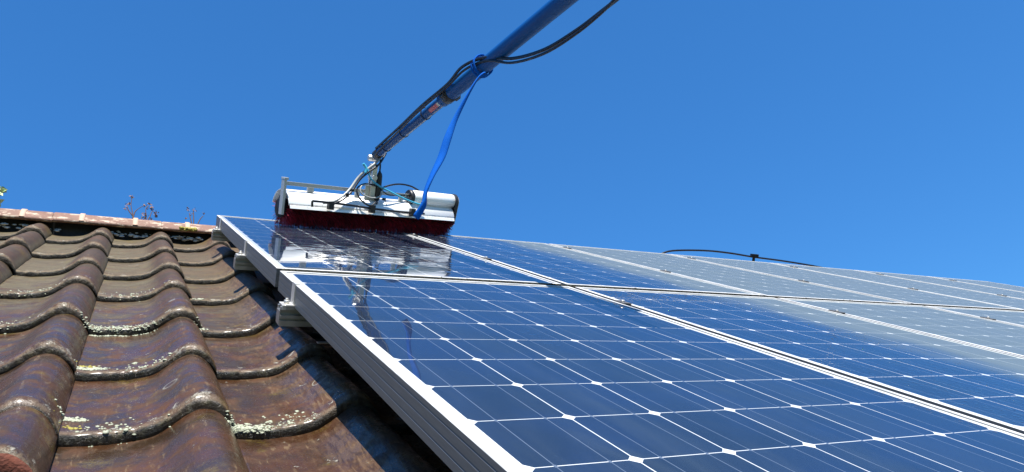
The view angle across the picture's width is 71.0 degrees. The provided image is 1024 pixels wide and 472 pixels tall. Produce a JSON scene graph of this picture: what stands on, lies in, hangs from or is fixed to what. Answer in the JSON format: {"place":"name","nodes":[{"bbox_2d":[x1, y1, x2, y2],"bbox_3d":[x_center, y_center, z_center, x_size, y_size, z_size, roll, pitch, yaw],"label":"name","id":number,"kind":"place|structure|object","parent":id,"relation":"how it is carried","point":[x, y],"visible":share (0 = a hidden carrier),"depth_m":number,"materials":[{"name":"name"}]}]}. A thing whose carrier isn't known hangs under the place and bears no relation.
{"place":"outdoors","nodes":[
{"label":"outdoors","id":0,"kind":"place"},
{"bbox_2d":[0,0,1023,286],"label":"sky","id":1,"kind":"structure","parent":0,"point":[886,136],"materials":[{"name":"blue"}]},
{"bbox_2d":[281,268,1023,310],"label":"panel gap","id":2,"kind":"object","parent":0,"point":[371,274],"visible":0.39,"depth_m":2.11,"materials":[{"name":"silver metal"}]},
{"bbox_2d":[750,254,758,260],"bbox_3d":[1.765,0.187,5.242,0.065,0.111,0.024,5,4,-28],"label":"cable clip","id":3,"kind":"object","parent":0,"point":[754,256],"visible":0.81,"depth_m":5.23,"materials":[{"name":"black plastic"}]},
{"label":"ground","id":4,"kind":"structure","parent":0,"visible":0},
{"bbox_2d":[0,208,452,471],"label":"house","id":5,"kind":"structure","parent":4,"relation":"on","point":[244,358],"depth_m":1.37,"materials":[{"name":"ceramic"}]},
{"bbox_2d":[0,186,7,206],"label":"leafy branch","id":6,"kind":"object","parent":5,"relation":"on","point":[3,189],"visible":1,"depth_m":3.26,"materials":[{"name":"green plant"}]},
{"bbox_2d":[0,223,202,241],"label":"ridge mortar","id":7,"kind":"object","parent":5,"relation":"on","point":[188,238],"visible":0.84,"depth_m":3.32,"materials":[{"name":"grey concrete"}]},
{"bbox_2d":[54,226,197,429],"bbox_3d":[-1.087,0.120,2.239,0.358,0.078,2.544,5,4,-28],"label":"yellow lichen","id":8,"kind":"object","parent":5,"relation":"on","point":[192,229],"visible":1,"depth_m":1.36},
{"bbox_2d":[123,195,145,218],"bbox_3d":[-1.846,-0.123,3.505,0.097,0.170,0.025,5,-26,-28],"label":"dry weed","id":9,"kind":"object","parent":5,"relation":"on","point":[132,214],"visible":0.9,"depth_m":3.50,"materials":[{"name":"brown plant"}]},
{"bbox_2d":[142,203,158,219],"bbox_3d":[-1.784,-0.109,3.539,0.077,0.118,0.042,5,-26,-28],"label":"dry weed","id":10,"kind":"object","parent":5,"relation":"on","point":[155,213],"visible":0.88,"depth_m":3.54,"materials":[{"name":"brown plant"}]},
{"bbox_2d":[0,283,315,446],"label":"white lichen","id":11,"kind":"object","parent":5,"relation":"on","point":[243,429],"visible":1,"depth_m":1.18},
{"bbox_2d":[185,207,204,223],"bbox_3d":[-1.604,-0.084,3.626,0.094,0.133,0.027,5,-26,-28],"label":"dry weed","id":12,"kind":"object","parent":5,"relation":"on","point":[193,216],"visible":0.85,"depth_m":3.63,"materials":[{"name":"brown plant"}]},
{"bbox_2d":[211,230,230,241],"bbox_3d":[1.372,0.226,4.269,5.869,0.041,0.040,5,4,-28],"label":"mounting rail","id":13,"kind":"object","parent":5,"relation":"attached to","point":[218,236],"visible":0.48,"depth_m":2.90,"materials":[{"name":"metal"}]},
{"bbox_2d":[213,218,222,231],"bbox_3d":[-1.188,-0.045,2.902,0.034,0.056,0.041,5,4,-28],"label":"end clamp","id":14,"kind":"object","parent":13,"relation":"attached to","point":[216,228],"visible":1,"depth_m":2.90,"materials":[{"name":"metal"}]},
{"bbox_2d":[406,233,763,295],"bbox_3d":[0.168,0.114,2.980,0.809,0.047,1.522,5,4,-28],"label":"solar panel","id":15,"kind":"object","parent":13,"relation":"attached to","point":[562,265],"visible":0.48,"depth_m":2.74,"materials":[{"name":"blue glass"}]},
{"bbox_2d":[550,244,910,304],"bbox_3d":[0.898,0.179,3.367,0.809,0.047,1.522,5,4,-28],"label":"solar panel","id":16,"kind":"object","parent":13,"relation":"attached to","point":[755,282],"visible":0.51,"depth_m":3.17,"materials":[{"name":"blue glass"}]},
{"bbox_2d":[670,254,1022,310],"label":"solar panel","id":17,"kind":"object","parent":13,"relation":"attached to","point":[903,294],"visible":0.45,"depth_m":3.58,"materials":[{"name":"blue glass"}]},
{"bbox_2d":[773,263,1023,309],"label":"solar panel","id":18,"kind":"object","parent":13,"relation":"attached to","point":[1012,302],"visible":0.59,"depth_m":4.13,"materials":[{"name":"blue glass"}]},
{"bbox_2d":[856,270,1023,298],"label":"solar panel","id":19,"kind":"object","parent":13,"relation":"attached to","point":[978,288],"visible":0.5,"depth_m":4.78,"materials":[{"name":"blue glass"}]},
{"bbox_2d":[928,276,1023,291],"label":"solar panel","id":20,"kind":"object","parent":13,"relation":"attached to","point":[1002,286],"visible":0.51,"depth_m":5.36,"materials":[{"name":"blue glass"}]},
{"bbox_2d":[233,255,258,270],"bbox_3d":[1.726,0.311,3.587,5.869,0.041,0.040,5,4,-28],"label":"mounting rail","id":21,"kind":"object","parent":5,"relation":"attached to","point":[242,263],"visible":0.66,"depth_m":2.21,"materials":[{"name":"metal"}]},
{"bbox_2d":[236,240,249,257],"bbox_3d":[-0.834,0.040,2.220,0.034,0.056,0.041,5,4,-28],"label":"end clamp","id":22,"kind":"object","parent":21,"relation":"attached to","point":[239,254],"visible":1,"depth_m":2.21,"materials":[{"name":"metal"}]},
{"bbox_2d":[216,215,560,286],"bbox_3d":[-0.563,0.049,2.592,0.809,0.047,1.522,5,4,-28],"label":"solar panel","id":23,"kind":"object","parent":21,"relation":"attached to","point":[273,249],"visible":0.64,"depth_m":2.29,"materials":[{"name":"blue glass"}]},
{"bbox_2d":[272,153,458,235],"bbox_3d":[-0.623,-0.204,3.237,0.904,0.365,0.192,4,5,-43],"label":"cleaning brush","id":24,"kind":"object","parent":23,"relation":"on","point":[370,209],"visible":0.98,"depth_m":3.16,"materials":[{"name":"metal"}]},
{"bbox_2d":[367,0,577,161],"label":"telescopic boom","id":25,"kind":"object","parent":24,"relation":"attached to","point":[538,21],"visible":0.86,"depth_m":2.29,"materials":[{"name":"blue paint"}]},
{"bbox_2d":[413,54,492,219],"bbox_3d":[-0.166,-0.329,2.189,0.312,0.610,0.072,4,-25,-25],"label":"hanging strap","id":26,"kind":"object","parent":25,"relation":"hanging from","point":[442,154],"visible":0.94,"depth_m":2.13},
{"bbox_2d":[373,0,615,155],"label":"supply hose","id":27,"kind":"object","parent":25,"relation":"attached to","point":[599,14],"visible":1,"depth_m":2.18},
{"bbox_2d":[375,0,618,148],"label":"power cable","id":28,"kind":"object","parent":25,"relation":"attached to","point":[546,48],"visible":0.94,"depth_m":2.24,"materials":[{"name":"black rubber"}]},
{"bbox_2d":[276,304,312,326],"bbox_3d":[2.088,0.398,2.891,5.869,0.041,0.040,5,4,-28],"label":"mounting rail","id":29,"kind":"object","parent":5,"relation":"attached to","point":[291,316],"visible":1,"depth_m":1.52,"materials":[{"name":"metal"}]},
{"bbox_2d":[279,281,299,309],"bbox_3d":[-0.472,0.127,1.524,0.034,0.056,0.041,5,4,-28],"label":"end clamp","id":30,"kind":"object","parent":29,"relation":"attached to","point":[286,303],"visible":1,"depth_m":1.52,"materials":[{"name":"metal"}]},
{"bbox_2d":[278,271,1023,471],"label":"solar panel","id":31,"kind":"object","parent":29,"relation":"on","point":[465,376],"visible":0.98,"depth_m":1.00,"materials":[{"name":"blue glass"}]},
{"bbox_2d":[614,300,631,305],"bbox_3d":[0.286,0.179,1.859,0.025,0.028,0.044,5,4,-28],"label":"clamp","id":32,"kind":"object","parent":31,"relation":"attached to","point":[623,302],"visible":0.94,"depth_m":1.85,"materials":[{"name":"metal"}]},
{"bbox_2d":[575,287,1023,433],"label":"solar panel","id":33,"kind":"object","parent":29,"relation":"attached to","point":[979,383],"visible":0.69,"depth_m":1.62,"materials":[{"name":"blue glass"}]},
{"bbox_2d":[828,309,844,313],"bbox_3d":[1.016,0.245,2.247,0.025,0.028,0.044,5,4,-28],"label":"clamp","id":34,"kind":"object","parent":33,"relation":"attached to","point":[836,311],"visible":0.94,"depth_m":2.24,"materials":[{"name":"metal"}]},
{"bbox_2d":[778,298,1023,356],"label":"solar panel","id":35,"kind":"object","parent":29,"relation":"on","point":[988,333],"visible":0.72,"depth_m":2.32,"materials":[{"name":"blue glass"}]},
{"bbox_2d":[926,306,1023,325],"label":"solar panel","id":36,"kind":"object","parent":29,"relation":"attached to","point":[1012,317],"visible":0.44,"depth_m":2.86,"materials":[{"name":"blue glass"}]},
{"bbox_2d":[317,341,328,343],"bbox_3d":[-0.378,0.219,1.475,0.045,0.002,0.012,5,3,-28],"label":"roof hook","id":37,"kind":"object","parent":5,"relation":"attached to","point":[322,342],"visible":0.5,"depth_m":1.47,"materials":[{"name":"metal"}]},
{"bbox_2d":[662,249,820,266],"bbox_3d":[1.768,0.181,5.243,1.782,0.098,0.013,5,4,-28],"label":"ridge cable","id":38,"kind":"object","parent":5,"relation":"on","point":[739,255],"visible":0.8,"depth_m":5.14,"materials":[{"name":"black rubber"}]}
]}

